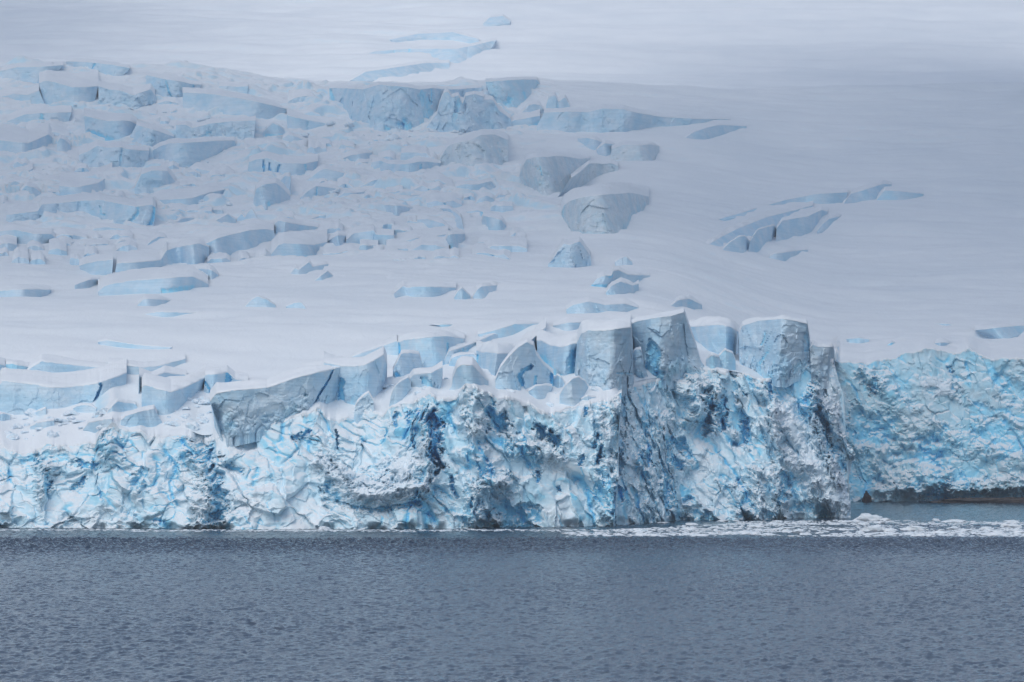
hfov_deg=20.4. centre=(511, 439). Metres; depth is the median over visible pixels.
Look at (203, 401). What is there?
ice chunk
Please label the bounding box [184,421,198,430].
ice chunk
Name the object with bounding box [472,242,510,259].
ice ledge
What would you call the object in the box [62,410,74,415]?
ice chunk
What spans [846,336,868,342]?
crevasse wall
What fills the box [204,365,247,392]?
ice block
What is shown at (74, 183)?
ice block
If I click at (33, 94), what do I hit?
ice ledge
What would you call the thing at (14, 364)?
ice block
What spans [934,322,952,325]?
crevasse wall
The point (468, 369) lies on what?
ice block
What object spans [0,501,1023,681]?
water
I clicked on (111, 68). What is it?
ice wall
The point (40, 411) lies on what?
ice block
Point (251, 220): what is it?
ice ledge
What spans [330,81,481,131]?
ice wall
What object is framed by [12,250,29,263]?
ice ledge
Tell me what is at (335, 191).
ice chunk
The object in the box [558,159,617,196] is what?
ice bluff
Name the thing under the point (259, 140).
ice ledge
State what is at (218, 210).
ice ledge
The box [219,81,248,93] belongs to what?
ice block
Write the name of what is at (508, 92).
ice wall
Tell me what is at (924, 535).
ice floe
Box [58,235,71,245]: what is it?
ice ledge
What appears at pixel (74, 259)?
ice ledge
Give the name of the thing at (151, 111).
ice ledge
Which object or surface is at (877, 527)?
ice floe
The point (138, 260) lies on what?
ice ledge
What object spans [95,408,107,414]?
ice chunk
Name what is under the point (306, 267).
ice block
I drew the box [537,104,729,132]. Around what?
ice wall
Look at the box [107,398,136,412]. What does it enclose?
ice block
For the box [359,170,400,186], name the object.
ice ledge
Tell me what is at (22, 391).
ice slab
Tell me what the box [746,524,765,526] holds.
ice floe
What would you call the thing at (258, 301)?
ice block
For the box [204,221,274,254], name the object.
ice ledge
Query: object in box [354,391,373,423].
ice block
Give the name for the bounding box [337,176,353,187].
ice ledge
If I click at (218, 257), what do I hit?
ice ledge
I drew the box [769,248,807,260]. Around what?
crevasse wall
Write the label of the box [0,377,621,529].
ice cliff
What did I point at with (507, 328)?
ice wall
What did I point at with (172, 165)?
ice ledge
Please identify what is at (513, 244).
ice ledge
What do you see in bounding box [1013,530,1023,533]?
ice floe
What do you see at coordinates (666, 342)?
ice tower
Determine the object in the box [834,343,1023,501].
ice cliff
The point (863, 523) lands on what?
ice floe
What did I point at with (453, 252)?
ice ledge
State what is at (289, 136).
ice block
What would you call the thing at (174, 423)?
ice chunk
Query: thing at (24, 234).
ice block
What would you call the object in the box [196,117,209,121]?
ice chunk
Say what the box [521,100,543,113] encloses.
ice block
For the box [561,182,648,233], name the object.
ice bluff
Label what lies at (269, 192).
serac
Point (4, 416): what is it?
ice block
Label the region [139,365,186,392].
ice block
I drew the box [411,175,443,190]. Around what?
ice ledge
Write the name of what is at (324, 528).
ice floe
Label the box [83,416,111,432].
ice block
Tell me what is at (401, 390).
serac
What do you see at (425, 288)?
ice ledge
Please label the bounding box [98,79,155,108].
ice block
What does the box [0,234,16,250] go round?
ice ledge
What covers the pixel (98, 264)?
ice ledge
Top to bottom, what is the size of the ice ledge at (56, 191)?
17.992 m
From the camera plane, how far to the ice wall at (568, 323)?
981.95 m
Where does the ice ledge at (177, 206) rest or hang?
on the snow slope
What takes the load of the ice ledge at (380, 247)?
on the snow slope
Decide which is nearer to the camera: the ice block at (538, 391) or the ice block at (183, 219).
the ice block at (538, 391)
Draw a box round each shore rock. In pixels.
[862,491,871,501]
[930,497,1023,502]
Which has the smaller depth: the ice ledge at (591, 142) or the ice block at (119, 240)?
the ice block at (119, 240)
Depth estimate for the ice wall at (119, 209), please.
1531.56 m
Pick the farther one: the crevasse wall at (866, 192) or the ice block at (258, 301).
the crevasse wall at (866, 192)
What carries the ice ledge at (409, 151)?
on the snow slope
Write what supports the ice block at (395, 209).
on the snow slope
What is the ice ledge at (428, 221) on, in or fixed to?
on the snow slope
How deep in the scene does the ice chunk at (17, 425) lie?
842.80 m
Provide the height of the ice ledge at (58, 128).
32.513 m
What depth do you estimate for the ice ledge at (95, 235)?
1432.71 m
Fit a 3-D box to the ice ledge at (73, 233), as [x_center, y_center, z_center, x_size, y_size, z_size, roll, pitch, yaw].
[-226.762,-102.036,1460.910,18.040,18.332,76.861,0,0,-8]
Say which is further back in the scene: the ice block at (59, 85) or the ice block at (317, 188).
the ice block at (59, 85)
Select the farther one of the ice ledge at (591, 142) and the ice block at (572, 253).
the ice ledge at (591, 142)
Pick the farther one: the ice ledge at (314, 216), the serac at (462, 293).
the ice ledge at (314, 216)
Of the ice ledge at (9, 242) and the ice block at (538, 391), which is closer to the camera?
the ice block at (538, 391)
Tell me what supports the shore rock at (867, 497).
in the water
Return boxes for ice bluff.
[440,129,507,165]
[519,151,589,194]
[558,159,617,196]
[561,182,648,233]
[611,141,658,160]
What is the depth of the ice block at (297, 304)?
1067.83 m
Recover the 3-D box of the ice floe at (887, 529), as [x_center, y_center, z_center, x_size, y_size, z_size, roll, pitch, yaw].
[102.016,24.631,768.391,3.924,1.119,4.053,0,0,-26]
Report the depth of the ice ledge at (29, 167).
1761.67 m
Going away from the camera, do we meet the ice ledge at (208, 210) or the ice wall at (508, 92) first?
the ice ledge at (208, 210)
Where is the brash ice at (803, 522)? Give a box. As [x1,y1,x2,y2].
[0,520,1023,536]
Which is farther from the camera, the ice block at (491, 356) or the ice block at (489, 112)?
the ice block at (489, 112)
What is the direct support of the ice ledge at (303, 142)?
on the snow slope
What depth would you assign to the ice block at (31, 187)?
1646.78 m
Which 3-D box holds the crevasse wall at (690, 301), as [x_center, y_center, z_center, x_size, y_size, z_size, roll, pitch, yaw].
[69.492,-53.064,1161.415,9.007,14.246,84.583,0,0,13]
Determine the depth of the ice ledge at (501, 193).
1647.01 m
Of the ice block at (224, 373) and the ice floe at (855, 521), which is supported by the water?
the ice floe at (855, 521)
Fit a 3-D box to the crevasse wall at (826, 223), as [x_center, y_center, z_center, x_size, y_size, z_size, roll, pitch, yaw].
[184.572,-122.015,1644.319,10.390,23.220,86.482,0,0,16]
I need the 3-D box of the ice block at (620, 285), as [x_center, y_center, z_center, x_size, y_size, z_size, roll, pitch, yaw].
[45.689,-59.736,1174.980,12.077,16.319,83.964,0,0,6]
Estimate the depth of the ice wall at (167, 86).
2053.33 m
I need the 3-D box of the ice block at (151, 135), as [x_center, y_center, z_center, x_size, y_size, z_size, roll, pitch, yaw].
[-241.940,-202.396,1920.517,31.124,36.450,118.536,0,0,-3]
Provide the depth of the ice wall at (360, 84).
2124.01 m
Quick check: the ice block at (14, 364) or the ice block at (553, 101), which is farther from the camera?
the ice block at (553, 101)
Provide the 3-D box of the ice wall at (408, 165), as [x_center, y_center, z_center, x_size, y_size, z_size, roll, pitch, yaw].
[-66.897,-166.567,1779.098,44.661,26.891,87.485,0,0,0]
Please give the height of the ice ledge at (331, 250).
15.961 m
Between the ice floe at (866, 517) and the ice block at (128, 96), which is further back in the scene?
the ice block at (128, 96)
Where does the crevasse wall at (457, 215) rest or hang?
on the snow slope
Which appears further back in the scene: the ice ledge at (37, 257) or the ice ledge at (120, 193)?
the ice ledge at (120, 193)
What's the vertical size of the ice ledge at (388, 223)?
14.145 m
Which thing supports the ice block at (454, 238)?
on the snow slope
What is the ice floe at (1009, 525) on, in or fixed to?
on the water
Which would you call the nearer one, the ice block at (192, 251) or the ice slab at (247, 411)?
the ice slab at (247, 411)
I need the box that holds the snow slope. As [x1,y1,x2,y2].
[0,55,1023,434]
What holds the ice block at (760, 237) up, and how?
on the snow slope
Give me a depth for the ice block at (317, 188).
1654.70 m
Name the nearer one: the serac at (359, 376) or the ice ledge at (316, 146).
the serac at (359, 376)
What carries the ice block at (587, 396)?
on the ice cliff at (473, 455)
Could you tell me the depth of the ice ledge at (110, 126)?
1905.97 m
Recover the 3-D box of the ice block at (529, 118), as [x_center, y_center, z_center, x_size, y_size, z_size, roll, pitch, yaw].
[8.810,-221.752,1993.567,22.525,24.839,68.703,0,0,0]
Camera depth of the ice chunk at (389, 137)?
1884.42 m
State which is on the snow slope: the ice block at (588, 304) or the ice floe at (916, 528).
the ice block at (588, 304)
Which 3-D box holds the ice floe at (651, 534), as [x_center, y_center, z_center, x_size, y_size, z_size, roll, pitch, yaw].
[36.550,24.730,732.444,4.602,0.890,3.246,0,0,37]
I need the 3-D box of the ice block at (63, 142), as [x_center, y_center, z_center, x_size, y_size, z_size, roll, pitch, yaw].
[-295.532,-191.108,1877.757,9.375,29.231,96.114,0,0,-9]
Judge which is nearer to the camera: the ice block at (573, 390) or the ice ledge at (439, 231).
the ice block at (573, 390)
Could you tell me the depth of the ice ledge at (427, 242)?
1369.94 m
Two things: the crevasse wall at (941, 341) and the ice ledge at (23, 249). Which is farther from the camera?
the ice ledge at (23, 249)
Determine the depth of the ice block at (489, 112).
1938.66 m
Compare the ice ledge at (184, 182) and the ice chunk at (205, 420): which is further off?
the ice ledge at (184, 182)
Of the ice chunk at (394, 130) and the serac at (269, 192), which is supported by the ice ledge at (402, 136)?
the ice chunk at (394, 130)
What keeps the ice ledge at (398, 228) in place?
on the snow slope
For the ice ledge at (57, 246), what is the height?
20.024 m
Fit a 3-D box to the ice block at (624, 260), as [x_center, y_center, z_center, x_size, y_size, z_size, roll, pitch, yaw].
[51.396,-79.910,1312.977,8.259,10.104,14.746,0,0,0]
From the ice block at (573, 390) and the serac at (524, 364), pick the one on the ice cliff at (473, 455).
the serac at (524, 364)
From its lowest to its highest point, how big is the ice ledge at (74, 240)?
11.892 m
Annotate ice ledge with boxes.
[0,83,43,103]
[0,162,32,175]
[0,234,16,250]
[0,247,8,255]
[0,284,50,296]
[7,105,71,124]
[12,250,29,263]
[13,157,28,167]
[14,247,27,252]
[17,122,27,127]
[26,120,69,136]
[27,240,43,249]
[30,251,44,263]
[36,103,48,106]
[47,188,59,195]
[48,238,66,254]
[53,226,86,238]
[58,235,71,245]
[70,253,80,264]
[71,117,82,122]
[71,239,82,243]
[74,162,90,171]
[75,275,103,288]
[79,253,113,274]
[84,107,136,140]
[84,245,96,256]
[85,239,107,245]
[91,233,101,237]
[108,354,184,374]
[109,223,132,238]
[114,190,124,196]
[115,241,168,271]
[116,237,136,251]
[138,294,171,305]
[139,108,156,114]
[146,308,199,316]
[156,97,181,104]
[160,115,170,123]
[161,161,178,168]
[164,203,188,211]
[180,177,196,185]
[186,204,211,213]
[189,169,200,176]
[190,162,213,173]
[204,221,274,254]
[207,252,230,262]
[212,206,223,213]
[238,251,248,260]
[240,218,263,223]
[243,137,266,149]
[256,249,270,256]
[265,136,288,147]
[288,82,315,102]
[291,138,306,146]
[307,138,326,153]
[312,210,329,218]
[318,218,342,233]
[319,137,331,146]
[323,244,357,254]
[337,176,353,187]
[346,224,393,244]
[350,60,449,81]
[352,334,397,356]
[355,158,370,164]
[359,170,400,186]
[359,239,377,249]
[362,37,495,62]
[373,245,383,249]
[383,218,393,228]
[390,30,478,42]
[390,130,407,138]
[392,225,412,234]
[394,280,455,297]
[397,226,447,240]
[400,145,430,159]
[408,234,448,250]
[409,251,425,258]
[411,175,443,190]
[417,214,452,230]
[426,190,461,207]
[432,247,458,258]
[444,333,496,363]
[463,192,474,200]
[467,206,493,215]
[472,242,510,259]
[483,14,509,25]
[484,235,526,251]
[490,200,512,212]
[496,187,509,197]
[510,227,522,235]
[578,134,602,149]
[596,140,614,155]
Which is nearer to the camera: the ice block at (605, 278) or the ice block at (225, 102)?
the ice block at (605, 278)
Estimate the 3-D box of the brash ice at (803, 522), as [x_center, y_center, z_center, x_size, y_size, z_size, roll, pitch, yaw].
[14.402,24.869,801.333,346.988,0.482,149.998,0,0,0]
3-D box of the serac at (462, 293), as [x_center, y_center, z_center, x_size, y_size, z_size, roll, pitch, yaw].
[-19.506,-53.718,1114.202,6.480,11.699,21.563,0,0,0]
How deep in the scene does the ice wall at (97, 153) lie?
1786.35 m
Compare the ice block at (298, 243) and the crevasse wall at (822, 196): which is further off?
the crevasse wall at (822, 196)
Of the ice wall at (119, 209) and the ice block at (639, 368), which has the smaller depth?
the ice block at (639, 368)
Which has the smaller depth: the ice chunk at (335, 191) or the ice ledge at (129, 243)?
the ice ledge at (129, 243)
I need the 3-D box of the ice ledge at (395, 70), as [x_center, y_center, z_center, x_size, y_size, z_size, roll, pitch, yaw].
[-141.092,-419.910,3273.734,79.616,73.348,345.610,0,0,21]
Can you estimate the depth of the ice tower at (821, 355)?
916.30 m
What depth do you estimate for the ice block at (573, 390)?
826.58 m
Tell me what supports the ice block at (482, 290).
on the snow slope
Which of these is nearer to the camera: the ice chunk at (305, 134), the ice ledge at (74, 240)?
the ice ledge at (74, 240)
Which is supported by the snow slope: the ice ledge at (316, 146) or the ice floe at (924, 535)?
the ice ledge at (316, 146)
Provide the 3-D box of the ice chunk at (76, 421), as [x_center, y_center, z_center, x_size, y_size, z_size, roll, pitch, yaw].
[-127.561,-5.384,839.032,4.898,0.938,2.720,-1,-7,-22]
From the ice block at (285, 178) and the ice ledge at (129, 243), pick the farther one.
the ice block at (285, 178)
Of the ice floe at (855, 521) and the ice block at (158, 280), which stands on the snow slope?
the ice block at (158, 280)
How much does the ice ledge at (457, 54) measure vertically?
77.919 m
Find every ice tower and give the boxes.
[574,317,633,397]
[631,308,704,388]
[738,315,810,387]
[810,340,834,388]
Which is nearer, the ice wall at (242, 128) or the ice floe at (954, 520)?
the ice floe at (954, 520)
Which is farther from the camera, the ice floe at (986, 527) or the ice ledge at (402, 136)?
the ice ledge at (402, 136)
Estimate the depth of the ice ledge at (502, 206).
1587.29 m
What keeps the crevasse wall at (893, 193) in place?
on the snow slope
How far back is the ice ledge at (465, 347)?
930.40 m
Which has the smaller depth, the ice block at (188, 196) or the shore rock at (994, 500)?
the shore rock at (994, 500)
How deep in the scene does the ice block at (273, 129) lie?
1915.16 m
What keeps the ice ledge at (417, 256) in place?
on the snow slope
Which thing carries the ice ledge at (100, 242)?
on the snow slope
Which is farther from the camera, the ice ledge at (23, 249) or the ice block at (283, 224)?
the ice block at (283, 224)
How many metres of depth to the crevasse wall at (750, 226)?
1576.93 m
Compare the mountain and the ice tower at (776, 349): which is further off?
the mountain
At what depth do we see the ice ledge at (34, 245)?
1379.67 m
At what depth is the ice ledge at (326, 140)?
1872.09 m
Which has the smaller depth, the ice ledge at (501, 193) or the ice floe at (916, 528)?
the ice floe at (916, 528)
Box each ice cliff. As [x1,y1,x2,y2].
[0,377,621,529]
[615,341,855,524]
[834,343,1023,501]
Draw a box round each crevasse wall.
[98,338,171,348]
[429,322,452,326]
[433,204,463,229]
[670,294,701,309]
[684,122,745,139]
[706,201,812,245]
[719,188,847,220]
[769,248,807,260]
[776,206,827,240]
[817,213,841,232]
[843,180,890,203]
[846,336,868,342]
[877,186,922,199]
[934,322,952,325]
[935,338,952,345]
[975,322,1023,338]
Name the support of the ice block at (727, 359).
on the ice cliff at (717, 443)
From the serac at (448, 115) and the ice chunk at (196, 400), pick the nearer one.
the ice chunk at (196, 400)
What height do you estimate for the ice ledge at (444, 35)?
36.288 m
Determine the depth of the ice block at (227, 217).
1513.17 m
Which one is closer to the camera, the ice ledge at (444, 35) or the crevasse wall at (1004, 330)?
the crevasse wall at (1004, 330)
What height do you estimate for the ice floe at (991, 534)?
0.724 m
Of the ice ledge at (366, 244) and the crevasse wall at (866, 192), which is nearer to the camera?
the ice ledge at (366, 244)
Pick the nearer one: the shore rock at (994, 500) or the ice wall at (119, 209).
the shore rock at (994, 500)
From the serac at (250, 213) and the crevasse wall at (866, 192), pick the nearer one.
the serac at (250, 213)
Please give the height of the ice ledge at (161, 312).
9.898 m
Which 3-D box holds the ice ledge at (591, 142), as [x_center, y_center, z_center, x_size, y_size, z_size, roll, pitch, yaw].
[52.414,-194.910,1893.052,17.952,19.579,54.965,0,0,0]
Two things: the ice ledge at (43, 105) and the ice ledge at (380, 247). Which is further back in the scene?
the ice ledge at (43, 105)
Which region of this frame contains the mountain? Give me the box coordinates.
[0,0,1023,88]
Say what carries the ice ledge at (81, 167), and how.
on the snow slope
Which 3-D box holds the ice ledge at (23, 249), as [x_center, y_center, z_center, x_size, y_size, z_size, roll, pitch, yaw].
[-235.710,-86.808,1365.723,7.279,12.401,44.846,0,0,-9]
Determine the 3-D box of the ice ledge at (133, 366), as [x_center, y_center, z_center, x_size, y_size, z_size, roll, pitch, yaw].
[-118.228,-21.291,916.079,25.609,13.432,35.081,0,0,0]
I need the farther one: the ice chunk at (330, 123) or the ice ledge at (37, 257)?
the ice chunk at (330, 123)
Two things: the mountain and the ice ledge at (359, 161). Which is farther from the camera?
the mountain
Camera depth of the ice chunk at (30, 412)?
854.09 m
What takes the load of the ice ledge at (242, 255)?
on the snow slope
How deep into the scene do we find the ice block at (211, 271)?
1219.01 m
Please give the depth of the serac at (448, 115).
1923.24 m
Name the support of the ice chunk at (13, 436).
on the ice cliff at (473, 455)
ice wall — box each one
[2,61,62,82]
[6,192,155,225]
[66,58,129,75]
[79,140,148,167]
[146,72,200,97]
[176,115,255,139]
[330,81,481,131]
[340,83,364,85]
[371,157,440,171]
[398,328,464,366]
[478,318,543,337]
[486,77,539,107]
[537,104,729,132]
[553,312,630,330]
[688,316,738,355]
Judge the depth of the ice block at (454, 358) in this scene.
910.74 m
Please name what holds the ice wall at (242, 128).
on the snow slope
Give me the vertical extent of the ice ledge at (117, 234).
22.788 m
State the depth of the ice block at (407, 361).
881.75 m
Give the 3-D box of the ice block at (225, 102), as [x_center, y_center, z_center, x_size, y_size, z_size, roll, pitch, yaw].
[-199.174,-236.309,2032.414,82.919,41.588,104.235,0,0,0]
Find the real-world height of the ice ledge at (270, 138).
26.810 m
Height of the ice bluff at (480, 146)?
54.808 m
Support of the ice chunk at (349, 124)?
on the snow slope
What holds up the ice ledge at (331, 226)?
on the snow slope
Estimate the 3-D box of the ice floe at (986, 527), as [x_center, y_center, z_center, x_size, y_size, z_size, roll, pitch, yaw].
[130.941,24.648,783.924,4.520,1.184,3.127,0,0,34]
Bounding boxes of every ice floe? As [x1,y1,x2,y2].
[318,526,330,529]
[630,528,647,530]
[646,533,661,535]
[680,527,698,529]
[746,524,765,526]
[793,529,805,532]
[846,520,863,522]
[854,513,882,520]
[858,522,869,524]
[859,525,884,530]
[881,528,897,531]
[900,526,925,530]
[911,533,930,536]
[929,530,946,532]
[941,519,967,521]
[981,526,992,529]
[981,534,1001,535]
[1000,524,1021,527]
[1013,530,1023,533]
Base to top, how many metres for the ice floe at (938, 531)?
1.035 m
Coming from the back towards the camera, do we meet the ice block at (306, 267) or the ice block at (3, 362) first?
the ice block at (306, 267)
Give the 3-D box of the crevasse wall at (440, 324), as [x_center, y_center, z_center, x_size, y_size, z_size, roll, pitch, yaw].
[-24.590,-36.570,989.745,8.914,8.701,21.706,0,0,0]
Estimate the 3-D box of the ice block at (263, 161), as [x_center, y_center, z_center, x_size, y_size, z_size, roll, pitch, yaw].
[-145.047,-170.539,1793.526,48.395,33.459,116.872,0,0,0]
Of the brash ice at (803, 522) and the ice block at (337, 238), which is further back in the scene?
the ice block at (337, 238)
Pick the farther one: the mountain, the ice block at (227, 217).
the mountain
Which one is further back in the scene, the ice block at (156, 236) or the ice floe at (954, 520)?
the ice block at (156, 236)
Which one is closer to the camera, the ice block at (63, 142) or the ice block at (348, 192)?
the ice block at (348, 192)
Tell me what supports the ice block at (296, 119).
on the snow slope
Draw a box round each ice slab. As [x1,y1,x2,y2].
[0,358,126,414]
[210,356,341,447]
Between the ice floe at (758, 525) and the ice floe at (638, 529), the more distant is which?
the ice floe at (758, 525)
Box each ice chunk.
[6,433,18,439]
[13,423,23,428]
[24,408,36,416]
[47,429,59,437]
[54,418,67,421]
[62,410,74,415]
[72,419,84,422]
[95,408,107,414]
[167,421,180,425]
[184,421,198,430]
[191,398,199,402]
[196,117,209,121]
[198,396,209,399]
[198,399,210,404]
[199,417,208,423]
[299,132,308,137]
[326,120,335,125]
[328,189,339,193]
[344,122,354,127]
[384,134,398,140]
[386,129,400,132]
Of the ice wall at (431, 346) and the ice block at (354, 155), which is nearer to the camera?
the ice wall at (431, 346)
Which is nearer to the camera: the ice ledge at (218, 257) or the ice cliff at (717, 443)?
the ice cliff at (717, 443)
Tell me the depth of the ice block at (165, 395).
841.83 m
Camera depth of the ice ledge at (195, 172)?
1745.30 m
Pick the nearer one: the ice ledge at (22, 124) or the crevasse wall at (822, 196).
the crevasse wall at (822, 196)
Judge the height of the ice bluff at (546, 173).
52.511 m
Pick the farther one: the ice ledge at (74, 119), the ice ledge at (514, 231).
the ice ledge at (74, 119)
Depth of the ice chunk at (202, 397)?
853.61 m
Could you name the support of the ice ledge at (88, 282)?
on the snow slope
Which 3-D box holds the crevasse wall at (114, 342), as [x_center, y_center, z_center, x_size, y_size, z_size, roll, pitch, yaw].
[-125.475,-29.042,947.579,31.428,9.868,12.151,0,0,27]
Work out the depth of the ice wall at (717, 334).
955.36 m
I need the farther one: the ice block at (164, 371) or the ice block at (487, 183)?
the ice block at (487, 183)
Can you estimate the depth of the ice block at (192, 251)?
1310.56 m
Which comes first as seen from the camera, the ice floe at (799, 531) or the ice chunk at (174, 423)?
the ice floe at (799, 531)
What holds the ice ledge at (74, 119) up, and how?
on the snow slope
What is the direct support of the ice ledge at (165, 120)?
on the snow slope
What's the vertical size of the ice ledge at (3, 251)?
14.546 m
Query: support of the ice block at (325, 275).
on the snow slope
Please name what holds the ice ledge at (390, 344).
on the snow slope
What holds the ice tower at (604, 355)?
on the ice cliff at (717, 443)
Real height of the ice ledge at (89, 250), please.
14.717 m
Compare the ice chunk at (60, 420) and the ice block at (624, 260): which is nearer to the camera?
the ice chunk at (60, 420)
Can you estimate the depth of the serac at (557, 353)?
880.58 m
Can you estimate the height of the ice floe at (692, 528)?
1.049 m
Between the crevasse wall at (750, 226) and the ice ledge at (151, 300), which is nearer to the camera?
the ice ledge at (151, 300)
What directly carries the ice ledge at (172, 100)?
on the snow slope
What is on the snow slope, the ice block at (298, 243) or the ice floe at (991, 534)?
the ice block at (298, 243)
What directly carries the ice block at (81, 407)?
on the ice cliff at (473, 455)
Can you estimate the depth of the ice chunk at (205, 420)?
824.92 m
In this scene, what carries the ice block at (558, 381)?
on the ice cliff at (473, 455)
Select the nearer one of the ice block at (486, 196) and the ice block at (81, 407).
the ice block at (81, 407)
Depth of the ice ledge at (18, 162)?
1782.11 m
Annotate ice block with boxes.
[0,120,53,153]
[0,224,54,243]
[0,357,5,369]
[0,412,9,420]
[6,359,29,368]
[20,181,40,195]
[27,354,107,372]
[30,418,53,428]
[35,406,45,415]
[39,62,97,104]
[57,134,70,151]
[59,162,111,194]
[73,402,96,412]
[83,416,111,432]
[91,223,132,230]
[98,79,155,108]
[98,265,207,295]
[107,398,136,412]
[114,237,125,244]
[121,405,161,426]
[130,120,173,146]
[135,166,176,193]
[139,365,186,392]
[142,365,204,414]
[147,232,167,244]
[153,136,236,166]
[153,181,229,204]
[167,216,194,222]
[167,238,208,264]
[182,87,287,118]
[193,264,217,278]
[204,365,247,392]
[216,213,235,222]
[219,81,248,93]
[245,295,275,307]
[248,151,317,174]
[262,122,284,136]
[271,230,326,256]
[275,215,318,233]
[280,172,290,194]
[283,131,304,141]
[286,301,305,308]
[287,108,343,129]
[291,257,341,273]
[300,182,339,198]
[306,164,345,180]
[314,270,332,280]
[328,230,345,245]
[337,189,369,196]
[341,147,371,161]
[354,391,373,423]
[384,202,412,215]
[393,349,421,377]
[410,360,442,388]
[445,230,464,248]
[449,352,476,365]
[449,356,487,389]
[455,178,495,189]
[464,95,511,132]
[473,281,500,298]
[474,191,494,203]
[476,318,545,375]
[482,212,505,229]
[511,109,539,125]
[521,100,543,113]
[529,383,551,398]
[546,92,569,107]
[548,236,590,267]
[554,373,563,387]
[560,375,587,405]
[566,296,638,313]
[581,394,595,400]
[591,266,649,287]
[606,277,638,294]
[615,255,631,265]
[633,347,647,377]
[706,353,719,368]
[719,348,735,369]
[723,235,749,252]
[748,224,775,251]
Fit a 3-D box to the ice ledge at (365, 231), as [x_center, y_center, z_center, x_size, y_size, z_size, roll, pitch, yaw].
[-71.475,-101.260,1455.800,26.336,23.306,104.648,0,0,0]
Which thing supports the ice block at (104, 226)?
on the snow slope
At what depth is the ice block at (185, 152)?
1803.49 m
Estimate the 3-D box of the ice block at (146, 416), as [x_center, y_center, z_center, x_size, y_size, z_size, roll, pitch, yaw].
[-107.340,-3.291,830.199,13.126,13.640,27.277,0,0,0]
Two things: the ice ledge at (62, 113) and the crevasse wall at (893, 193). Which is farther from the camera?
the ice ledge at (62, 113)
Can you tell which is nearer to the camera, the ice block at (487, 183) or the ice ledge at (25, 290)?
the ice ledge at (25, 290)
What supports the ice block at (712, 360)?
on the ice cliff at (717, 443)
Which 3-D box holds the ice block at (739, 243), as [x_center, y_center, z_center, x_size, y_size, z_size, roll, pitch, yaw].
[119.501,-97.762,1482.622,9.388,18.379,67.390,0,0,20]
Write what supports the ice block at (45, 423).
on the ice cliff at (473, 455)
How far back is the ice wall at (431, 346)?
915.58 m
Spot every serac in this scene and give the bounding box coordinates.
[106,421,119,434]
[237,208,257,220]
[253,178,289,209]
[324,346,386,404]
[389,375,410,406]
[425,89,483,132]
[454,287,469,298]
[495,339,553,389]
[537,328,576,375]
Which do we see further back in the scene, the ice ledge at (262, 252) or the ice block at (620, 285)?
the ice ledge at (262, 252)
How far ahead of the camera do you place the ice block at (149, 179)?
1674.66 m
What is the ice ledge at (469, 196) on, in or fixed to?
on the snow slope
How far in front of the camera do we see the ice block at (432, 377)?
826.83 m
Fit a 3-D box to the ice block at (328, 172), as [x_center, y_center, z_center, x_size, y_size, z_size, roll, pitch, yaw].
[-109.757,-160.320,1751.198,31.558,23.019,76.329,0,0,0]
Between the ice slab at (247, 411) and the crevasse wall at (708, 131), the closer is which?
the ice slab at (247, 411)
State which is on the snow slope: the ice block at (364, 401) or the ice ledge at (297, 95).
the ice ledge at (297, 95)
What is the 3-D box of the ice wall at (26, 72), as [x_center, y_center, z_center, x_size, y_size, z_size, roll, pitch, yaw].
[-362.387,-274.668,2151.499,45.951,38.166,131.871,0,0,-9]
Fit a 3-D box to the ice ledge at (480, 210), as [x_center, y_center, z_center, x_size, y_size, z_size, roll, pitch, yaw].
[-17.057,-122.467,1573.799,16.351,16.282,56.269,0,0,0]
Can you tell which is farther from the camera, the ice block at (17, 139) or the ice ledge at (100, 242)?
the ice block at (17, 139)
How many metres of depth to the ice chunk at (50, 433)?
823.53 m
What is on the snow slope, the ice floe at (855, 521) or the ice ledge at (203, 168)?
the ice ledge at (203, 168)
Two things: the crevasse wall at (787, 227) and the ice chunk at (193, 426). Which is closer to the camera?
the ice chunk at (193, 426)
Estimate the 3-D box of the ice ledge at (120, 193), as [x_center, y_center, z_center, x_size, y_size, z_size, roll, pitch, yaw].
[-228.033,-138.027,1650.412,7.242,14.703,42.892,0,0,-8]
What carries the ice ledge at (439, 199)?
on the snow slope

